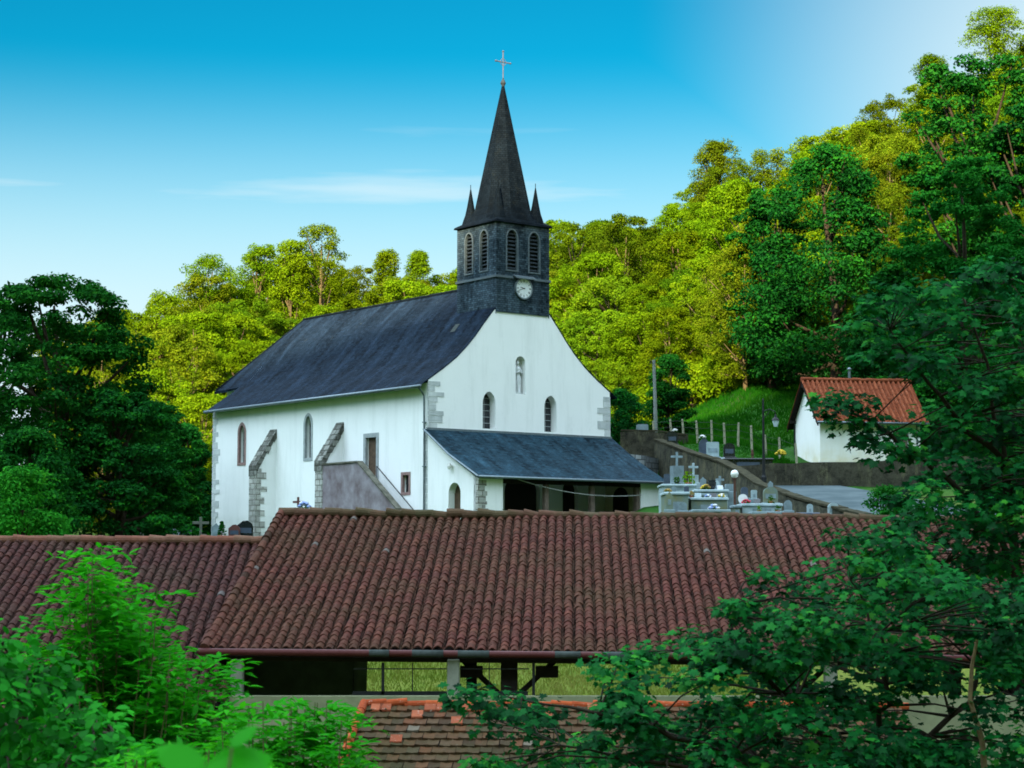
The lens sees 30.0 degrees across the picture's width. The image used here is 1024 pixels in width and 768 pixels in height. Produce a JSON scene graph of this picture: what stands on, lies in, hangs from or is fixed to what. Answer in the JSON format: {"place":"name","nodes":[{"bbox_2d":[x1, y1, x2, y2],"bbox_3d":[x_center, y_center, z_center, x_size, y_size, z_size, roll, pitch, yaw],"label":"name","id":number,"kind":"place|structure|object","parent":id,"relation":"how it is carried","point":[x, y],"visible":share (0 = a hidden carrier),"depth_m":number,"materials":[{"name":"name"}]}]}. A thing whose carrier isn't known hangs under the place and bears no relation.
{"place":"outdoors","nodes":[
{"label":"outdoors","id":0,"kind":"place"},
{"bbox_2d":[0,0,1023,464],"label":"sky","id":1,"kind":"structure","parent":0,"point":[140,140],"materials":[{"name":"blue"}]},
{"bbox_2d":[20,327,1023,694],"bbox_3d":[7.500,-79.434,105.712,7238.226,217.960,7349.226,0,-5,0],"label":"ground","id":2,"kind":"structure","parent":0,"point":[842,673],"depth_m":53.75,"materials":[{"name":"green plant"}]},
{"bbox_2d":[0,296,54,457],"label":"dark tree","id":3,"kind":"object","parent":2,"relation":"on","point":[16,356],"visible":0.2,"depth_m":88.00,"materials":[{"name":"green plant"}]},
{"bbox_2d":[0,462,79,535],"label":"round bush","id":4,"kind":"object","parent":2,"relation":"on","point":[24,480],"visible":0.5,"depth_m":59.42,"materials":[{"name":"green plant"}]},
{"bbox_2d":[0,426,85,535],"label":"dark tree","id":5,"kind":"object","parent":2,"relation":"on","point":[36,446],"visible":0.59,"depth_m":73.43,"materials":[{"name":"green plant"}]},
{"bbox_2d":[0,616,164,767],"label":"broadleaf shrub","id":6,"kind":"object","parent":2,"relation":"on","point":[27,734],"visible":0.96,"depth_m":10.31,"materials":[{"name":"green plant"}]},
{"bbox_2d":[0,272,182,510],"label":"dark tree","id":7,"kind":"object","parent":2,"relation":"on","point":[71,387],"visible":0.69,"depth_m":82.84,"materials":[{"name":"green plant"}]},
{"bbox_2d":[66,341,136,398],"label":"tree","id":8,"kind":"object","parent":2,"relation":"on","point":[100,373],"visible":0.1,"depth_m":164.10,"materials":[{"name":"green plant"}]},
{"bbox_2d":[52,387,201,536],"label":"dark tree","id":9,"kind":"object","parent":2,"relation":"on","point":[124,496],"visible":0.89,"depth_m":81.16,"materials":[{"name":"green plant"}]},
{"bbox_2d":[96,312,165,380],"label":"tree","id":10,"kind":"object","parent":2,"relation":"on","point":[130,324],"visible":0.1,"depth_m":177.56,"materials":[{"name":"green plant"}]},
{"bbox_2d":[0,542,261,767],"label":"ash sapling","id":11,"kind":"object","parent":2,"relation":"on","point":[156,704],"visible":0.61,"depth_m":14.51,"materials":[{"name":"green plant"}]},
{"bbox_2d":[0,534,261,767],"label":"side shed","id":12,"kind":"structure","parent":2,"relation":"on","point":[208,570],"depth_m":38.82,"materials":[{"name":"tile"}]},
{"bbox_2d":[98,367,200,477],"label":"tree","id":13,"kind":"object","parent":2,"relation":"on","point":[162,375],"visible":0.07,"depth_m":152.53,"materials":[{"name":"green plant"}]},
{"bbox_2d":[111,401,205,535],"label":"dark tree","id":14,"kind":"object","parent":2,"relation":"on","point":[193,508],"visible":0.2,"depth_m":107.56,"materials":[{"name":"green plant"}]},
{"bbox_2d":[126,289,190,359],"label":"feathery tree","id":15,"kind":"object","parent":2,"relation":"on","point":[155,311],"visible":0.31,"depth_m":176.54,"materials":[{"name":"green plant"}]},
{"bbox_2d":[130,305,229,368],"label":"tree","id":16,"kind":"object","parent":2,"relation":"on","point":[173,311],"visible":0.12,"depth_m":174.46,"materials":[{"name":"green plant"}]},
{"bbox_2d":[137,323,225,431],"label":"tree","id":17,"kind":"object","parent":2,"relation":"on","point":[174,333],"visible":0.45,"depth_m":156.82,"materials":[{"name":"green plant"}]},
{"bbox_2d":[90,735,273,767],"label":"ash sapling","id":18,"kind":"object","parent":2,"relation":"on","point":[149,761],"visible":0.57,"depth_m":8.79,"materials":[{"name":"green plant"}]},
{"bbox_2d":[140,391,226,527],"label":"tree","id":19,"kind":"object","parent":2,"relation":"on","point":[192,405],"visible":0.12,"depth_m":128.44,"materials":[{"name":"green plant"}]},
{"bbox_2d":[163,422,211,534],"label":"dark tree","id":20,"kind":"object","parent":2,"relation":"on","point":[196,443],"visible":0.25,"depth_m":123.10,"materials":[{"name":"green plant"}]},
{"bbox_2d":[141,310,251,390],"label":"tree","id":21,"kind":"object","parent":2,"relation":"on","point":[206,324],"visible":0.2,"depth_m":168.20,"materials":[{"name":"green plant"}]},
{"bbox_2d":[174,274,250,328],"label":"tree","id":22,"kind":"object","parent":2,"relation":"on","point":[195,282],"visible":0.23,"depth_m":181.96,"materials":[{"name":"green plant"}]},
{"bbox_2d":[170,253,256,327],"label":"feathery tree","id":23,"kind":"object","parent":2,"relation":"on","point":[212,263],"visible":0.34,"depth_m":184.64,"materials":[{"name":"green plant"}]},
{"bbox_2d":[156,725,271,767],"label":"shoot","id":24,"kind":"object","parent":2,"relation":"on","point":[172,755],"visible":1,"depth_m":2.59,"materials":[{"name":"green plant"}]},
{"bbox_2d":[185,312,273,389],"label":"tree","id":25,"kind":"object","parent":2,"relation":"on","point":[244,321],"visible":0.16,"depth_m":172.98,"materials":[{"name":"green plant"}]},
{"bbox_2d":[195,341,270,462],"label":"tree","id":26,"kind":"object","parent":2,"relation":"on","point":[246,353],"visible":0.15,"depth_m":157.75,"materials":[{"name":"green plant"}]},
{"bbox_2d":[204,299,298,347],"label":"tree","id":27,"kind":"object","parent":2,"relation":"on","point":[261,308],"visible":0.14,"depth_m":179.40,"materials":[{"name":"green plant"}]},
{"bbox_2d":[228,243,286,333],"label":"feathery tree","id":28,"kind":"object","parent":2,"relation":"on","point":[253,261],"visible":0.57,"depth_m":187.32,"materials":[{"name":"green plant"}]},
{"bbox_2d":[168,693,388,767],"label":"ash sapling","id":29,"kind":"object","parent":2,"relation":"on","point":[322,751],"visible":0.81,"depth_m":12.67,"materials":[{"name":"green plant"}]},
{"bbox_2d":[264,238,318,335],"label":"feathery tree","id":30,"kind":"object","parent":2,"relation":"on","point":[287,274],"visible":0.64,"depth_m":185.99,"materials":[{"name":"green plant"}]},
{"bbox_2d":[279,223,353,322],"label":"feathery tree","id":31,"kind":"object","parent":2,"relation":"on","point":[317,231],"visible":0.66,"depth_m":187.57,"materials":[{"name":"green plant"}]},
{"bbox_2d":[311,279,365,306],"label":"tree","id":32,"kind":"object","parent":2,"relation":"on","point":[354,286],"visible":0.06,"depth_m":192.02,"materials":[{"name":"green plant"}]},
{"bbox_2d":[329,264,382,305],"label":"tree","id":33,"kind":"object","parent":2,"relation":"on","point":[357,272],"visible":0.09,"depth_m":200.76,"materials":[{"name":"green plant"}]},
{"bbox_2d":[331,292,389,312],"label":"tree","id":34,"kind":"object","parent":2,"relation":"on","point":[350,301],"visible":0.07,"depth_m":175.45,"materials":[{"name":"green plant"}]},
{"bbox_2d":[366,247,401,299],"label":"feathery tree","id":35,"kind":"object","parent":2,"relation":"on","point":[386,260],"visible":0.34,"depth_m":191.05,"materials":[{"name":"green plant"}]},
{"bbox_2d":[363,279,439,306],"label":"tree","id":36,"kind":"object","parent":2,"relation":"on","point":[394,289],"visible":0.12,"depth_m":178.62,"materials":[{"name":"green plant"}]},
{"bbox_2d":[403,248,432,284],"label":"feathery tree","id":37,"kind":"object","parent":2,"relation":"on","point":[419,266],"visible":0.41,"depth_m":193.32,"materials":[{"name":"green plant"}]},
{"bbox_2d":[203,50,663,535],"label":"church","id":38,"kind":"structure","parent":2,"relation":"on","point":[416,403],"depth_m":100.07,"materials":[{"name":"white paint"}]},
{"bbox_2d":[303,413,312,460],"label":"window","id":39,"kind":"structure","parent":38,"relation":"in","point":[308,415],"depth_m":104.32,"materials":[{"name":"stone"}]},
{"bbox_2d":[505,483,535,510],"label":"door","id":40,"kind":"structure","parent":38,"relation":"in","point":[517,496],"depth_m":98.76,"materials":[{"name":"brown wood"}]},
{"bbox_2d":[613,487,628,511],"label":"door","id":41,"kind":"structure","parent":38,"relation":"in","point":[621,502],"depth_m":100.76,"materials":[{"name":"brown wood"}]},
{"bbox_2d":[549,221,613,320],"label":"tree","id":42,"kind":"object","parent":2,"relation":"on","point":[563,256],"visible":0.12,"depth_m":185.93,"materials":[{"name":"green plant"}]},
{"bbox_2d":[549,251,633,361],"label":"tree","id":43,"kind":"object","parent":2,"relation":"on","point":[589,261],"visible":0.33,"depth_m":167.21,"materials":[{"name":"green plant"}]},
{"bbox_2d":[560,275,647,381],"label":"tree","id":44,"kind":"object","parent":2,"relation":"on","point":[596,286],"visible":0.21,"depth_m":159.36,"materials":[{"name":"green plant"}]},
{"bbox_2d":[556,308,655,389],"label":"tree","id":45,"kind":"object","parent":2,"relation":"on","point":[580,330],"visible":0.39,"depth_m":153.22,"materials":[{"name":"green plant"}]},
{"bbox_2d":[197,507,1023,764],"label":"open shed","id":46,"kind":"structure","parent":2,"relation":"on","point":[325,605],"depth_m":36.79,"materials":[{"name":"tile"}]},
{"bbox_2d":[582,359,640,392],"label":"tree","id":47,"kind":"object","parent":2,"relation":"on","point":[613,376],"visible":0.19,"depth_m":143.61,"materials":[{"name":"green plant"}]},
{"bbox_2d":[575,211,669,336],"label":"tree","id":48,"kind":"object","parent":2,"relation":"on","point":[634,247],"visible":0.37,"depth_m":171.84,"materials":[{"name":"green plant"}]},
{"bbox_2d":[338,698,915,767],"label":"outbuilding","id":49,"kind":"structure","parent":2,"relation":"on","point":[424,733],"depth_m":29.36,"materials":[{"name":"tile"}]},
{"bbox_2d":[610,387,649,444],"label":"conical shrub","id":50,"kind":"object","parent":2,"relation":"on","point":[626,403],"visible":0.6,"depth_m":107.26,"materials":[{"name":"green plant"}]},
{"bbox_2d":[606,282,663,366],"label":"tree","id":51,"kind":"object","parent":2,"relation":"on","point":[634,293],"visible":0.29,"depth_m":155.97,"materials":[{"name":"green plant"}]},
{"bbox_2d":[593,311,692,390],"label":"tree","id":52,"kind":"object","parent":2,"relation":"on","point":[613,341],"visible":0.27,"depth_m":149.24,"materials":[{"name":"green plant"}]},
{"bbox_2d":[620,429,687,456],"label":"terrace wall","id":53,"kind":"structure","parent":2,"relation":"on","point":[636,442],"depth_m":105.20,"materials":[{"name":"concrete"}]},
{"bbox_2d":[628,305,706,392],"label":"tree","id":54,"kind":"object","parent":2,"relation":"on","point":[661,322],"visible":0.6,"depth_m":142.85,"materials":[{"name":"green plant"}]},
{"bbox_2d":[640,352,698,433],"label":"dark bush","id":55,"kind":"object","parent":2,"relation":"on","point":[671,399],"visible":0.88,"depth_m":118.88,"materials":[{"name":"green plant"}]},
{"bbox_2d":[649,202,693,237],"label":"tree","id":56,"kind":"object","parent":2,"relation":"on","point":[671,216],"visible":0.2,"depth_m":194.55,"materials":[{"name":"green plant"}]},
{"bbox_2d":[660,492,689,511],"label":"tomb","id":57,"kind":"object","parent":2,"relation":"on","point":[679,498],"visible":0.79,"depth_m":79.89,"materials":[{"name":"stone"}]},
{"bbox_2d":[639,229,714,348],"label":"tree","id":58,"kind":"object","parent":2,"relation":"on","point":[667,244],"visible":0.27,"depth_m":159.68,"materials":[{"name":"green plant"}]},
{"bbox_2d":[664,357,709,413],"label":"edge bush","id":59,"kind":"object","parent":2,"relation":"on","point":[695,399],"visible":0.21,"depth_m":138.23,"materials":[{"name":"green plant"}]},
{"bbox_2d":[643,268,735,355],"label":"tree","id":60,"kind":"object","parent":2,"relation":"on","point":[666,286],"visible":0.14,"depth_m":153.05,"materials":[{"name":"green plant"}]},
{"bbox_2d":[672,201,729,249],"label":"tree","id":61,"kind":"object","parent":2,"relation":"on","point":[693,213],"visible":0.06,"depth_m":177.12,"materials":[{"name":"green plant"}]},
{"bbox_2d":[664,257,738,362],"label":"tree","id":62,"kind":"object","parent":2,"relation":"on","point":[697,265],"visible":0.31,"depth_m":147.24,"materials":[{"name":"green plant"}]},
{"bbox_2d":[671,205,738,280],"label":"tree","id":63,"kind":"object","parent":2,"relation":"on","point":[702,218],"visible":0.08,"depth_m":171.92,"materials":[{"name":"green plant"}]},
{"bbox_2d":[688,497,728,509],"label":"tomb","id":64,"kind":"object","parent":2,"relation":"on","point":[702,502],"visible":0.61,"depth_m":80.37,"materials":[{"name":"stone"}]},
{"bbox_2d":[686,136,746,201],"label":"skyline tree","id":65,"kind":"object","parent":2,"relation":"on","point":[716,149],"visible":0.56,"depth_m":200.03,"materials":[{"name":"green plant"}]},
{"bbox_2d":[687,343,747,400],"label":"edge bush","id":66,"kind":"object","parent":2,"relation":"on","point":[707,384],"visible":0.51,"depth_m":135.93,"materials":[{"name":"green plant"}]},
{"bbox_2d":[652,419,797,462],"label":"wire fence","id":67,"kind":"object","parent":2,"relation":"on","point":[738,431],"visible":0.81,"depth_m":103.99,"materials":[{"name":"metal"}]},
{"bbox_2d":[692,258,758,367],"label":"tree","id":68,"kind":"object","parent":2,"relation":"on","point":[713,280],"visible":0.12,"depth_m":137.51,"materials":[{"name":"green plant"}]},
{"bbox_2d":[436,512,1023,767],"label":"maple tree","id":69,"kind":"object","parent":2,"relation":"on","point":[628,709],"visible":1,"depth_m":17.41,"materials":[{"name":"green plant"}]},
{"bbox_2d":[688,158,775,205],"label":"tree","id":70,"kind":"object","parent":2,"relation":"on","point":[714,171],"visible":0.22,"depth_m":197.97,"materials":[{"name":"green plant"}]},
{"bbox_2d":[693,175,778,323],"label":"tree","id":71,"kind":"object","parent":2,"relation":"on","point":[736,192],"visible":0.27,"depth_m":156.58,"materials":[{"name":"green plant"}]},
{"bbox_2d":[690,237,786,390],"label":"tree","id":72,"kind":"object","parent":2,"relation":"on","point":[731,370],"visible":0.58,"depth_m":132.28,"materials":[{"name":"green plant"}]},
{"bbox_2d":[737,503,782,512],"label":"tomb","id":73,"kind":"object","parent":2,"relation":"on","point":[748,507],"visible":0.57,"depth_m":79.34,"materials":[{"name":"stone"}]},
{"bbox_2d":[653,439,871,514],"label":"sloping wall","id":74,"kind":"structure","parent":2,"relation":"on","point":[710,467],"depth_m":92.54,"materials":[{"name":"concrete"}]},
{"bbox_2d":[740,147,789,187],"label":"skyline tree","id":75,"kind":"object","parent":2,"relation":"on","point":[760,159],"visible":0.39,"depth_m":199.92,"materials":[{"name":"green plant"}]},
{"bbox_2d":[721,187,814,389],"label":"pointed tree","id":76,"kind":"object","parent":2,"relation":"on","point":[758,208],"visible":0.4,"depth_m":131.64,"materials":[{"name":"green plant"}]},
{"bbox_2d":[761,399,779,482],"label":"lantern post","id":77,"kind":"object","parent":2,"relation":"on","point":[775,420],"visible":0.91,"depth_m":94.03,"materials":[{"name":"metal"}]},
{"bbox_2d":[617,374,987,463],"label":"meadow grass","id":78,"kind":"structure","parent":2,"relation":"on","point":[757,392],"depth_m":121.87,"materials":[{"name":"plant"}]},
{"bbox_2d":[774,158,840,206],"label":"tree","id":79,"kind":"object","parent":2,"relation":"on","point":[826,184],"visible":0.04,"depth_m":171.12,"materials":[{"name":"green plant"}]},
{"bbox_2d":[780,133,843,176],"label":"tree","id":80,"kind":"object","parent":2,"relation":"on","point":[802,146],"visible":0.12,"depth_m":199.29,"materials":[{"name":"green plant"}]},
{"bbox_2d":[712,142,951,386],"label":"pointed tree","id":81,"kind":"object","parent":2,"relation":"on","point":[847,206],"visible":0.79,"depth_m":127.90,"materials":[{"name":"green plant"}]},
{"bbox_2d":[806,264,867,351],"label":"tree","id":82,"kind":"object","parent":2,"relation":"on","point":[827,321],"visible":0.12,"depth_m":141.49,"materials":[{"name":"green plant"}]},
{"bbox_2d":[814,119,887,147],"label":"tree","id":83,"kind":"object","parent":2,"relation":"on","point":[870,124],"visible":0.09,"depth_m":196.25,"materials":[{"name":"green plant"}]},
{"bbox_2d":[787,367,929,461],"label":"house","id":84,"kind":"structure","parent":2,"relation":"on","point":[814,444],"depth_m":104.82,"materials":[{"name":"paint"}]},
{"bbox_2d":[740,456,1013,486],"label":"retaining wall","id":85,"kind":"structure","parent":2,"relation":"on","point":[836,473],"depth_m":94.82,"materials":[{"name":"concrete"}]},
{"bbox_2d":[834,120,924,180],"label":"tree","id":86,"kind":"object","parent":2,"relation":"on","point":[855,136],"visible":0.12,"depth_m":183.84,"materials":[{"name":"green plant"}]},
{"bbox_2d":[850,182,919,267],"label":"tree","id":87,"kind":"object","parent":2,"relation":"on","point":[892,192],"visible":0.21,"depth_m":159.42,"materials":[{"name":"green plant"}]},
{"bbox_2d":[837,266,933,423],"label":"leafy tree","id":88,"kind":"object","parent":2,"relation":"on","point":[884,276],"visible":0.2,"depth_m":114.30,"materials":[{"name":"green plant"}]},
{"bbox_2d":[853,93,918,132],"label":"tree","id":89,"kind":"object","parent":2,"relation":"on","point":[875,110],"visible":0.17,"depth_m":200.15,"materials":[{"name":"green plant"}]},
{"bbox_2d":[850,151,923,250],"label":"tree","id":90,"kind":"object","parent":2,"relation":"on","point":[876,159],"visible":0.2,"depth_m":165.39,"materials":[{"name":"green plant"}]},
{"bbox_2d":[861,484,914,514],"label":"roadside bush","id":91,"kind":"object","parent":2,"relation":"on","point":[877,494],"visible":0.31,"depth_m":71.70,"materials":[{"name":"green plant"}]},
{"bbox_2d":[855,133,925,199],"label":"tree","id":92,"kind":"object","parent":2,"relation":"on","point":[909,145],"visible":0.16,"depth_m":173.67,"materials":[{"name":"green plant"}]},
{"bbox_2d":[802,255,1023,695],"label":"maple tree","id":93,"kind":"object","parent":2,"relation":"on","point":[1005,504],"visible":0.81,"depth_m":22.50,"materials":[{"name":"green plant"}]},
{"bbox_2d":[883,105,971,152],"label":"tree","id":94,"kind":"object","parent":2,"relation":"on","point":[898,122],"visible":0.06,"depth_m":187.95,"materials":[{"name":"green plant"}]},
{"bbox_2d":[907,52,950,143],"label":"skyline tree","id":95,"kind":"object","parent":2,"relation":"on","point":[927,62],"visible":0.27,"depth_m":197.26,"materials":[{"name":"green plant"}]},
{"bbox_2d":[897,78,963,142],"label":"tree","id":96,"kind":"object","parent":2,"relation":"on","point":[909,90],"visible":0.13,"depth_m":195.34,"materials":[{"name":"green plant"}]},
{"bbox_2d":[913,375,972,449],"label":"leafy tree","id":97,"kind":"object","parent":2,"relation":"on","point":[924,391],"visible":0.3,"depth_m":107.74,"materials":[{"name":"green plant"}]},
{"bbox_2d":[883,154,1023,433],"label":"leafy tree","id":98,"kind":"object","parent":2,"relation":"on","point":[941,261],"visible":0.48,"depth_m":112.14,"materials":[{"name":"green plant"}]},
{"bbox_2d":[892,53,1023,368],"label":"spreading tree","id":99,"kind":"object","parent":2,"relation":"on","point":[951,123],"visible":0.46,"depth_m":126.83,"materials":[{"name":"green plant"}]},
{"bbox_2d":[952,4,1023,115],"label":"skyline tree","id":100,"kind":"object","parent":2,"relation":"on","point":[990,30],"visible":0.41,"depth_m":192.92,"materials":[{"name":"green plant"}]},
{"bbox_2d":[968,246,1023,445],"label":"leafy tree","id":101,"kind":"object","parent":2,"relation":"on","point":[1019,256],"visible":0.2,"depth_m":105.97,"materials":[{"name":"green plant"}]},
{"bbox_2d":[971,99,1023,336],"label":"spreading tree","id":102,"kind":"object","parent":2,"relation":"on","point":[999,137],"visible":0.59,"depth_m":122.60,"materials":[{"name":"green plant"}]},
{"bbox_2d":[982,84,1023,121],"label":"tree","id":103,"kind":"object","parent":2,"relation":"on","point":[993,104],"visible":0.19,"depth_m":187.12,"materials":[{"name":"green plant"}]},
{"bbox_2d":[367,662,802,694],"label":"bank grass","id":104,"kind":"structure","parent":0,"point":[374,674],"depth_m":52.89,"materials":[{"name":"plant"}]},
{"bbox_2d":[679,442,804,462],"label":"lawn grass","id":105,"kind":"structure","parent":0,"point":[756,452],"depth_m":102.63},
{"bbox_2d":[774,485,995,514],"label":"road","id":106,"kind":"structure","parent":0,"point":[850,497],"depth_m":88.39,"materials":[{"name":"asphalt"}]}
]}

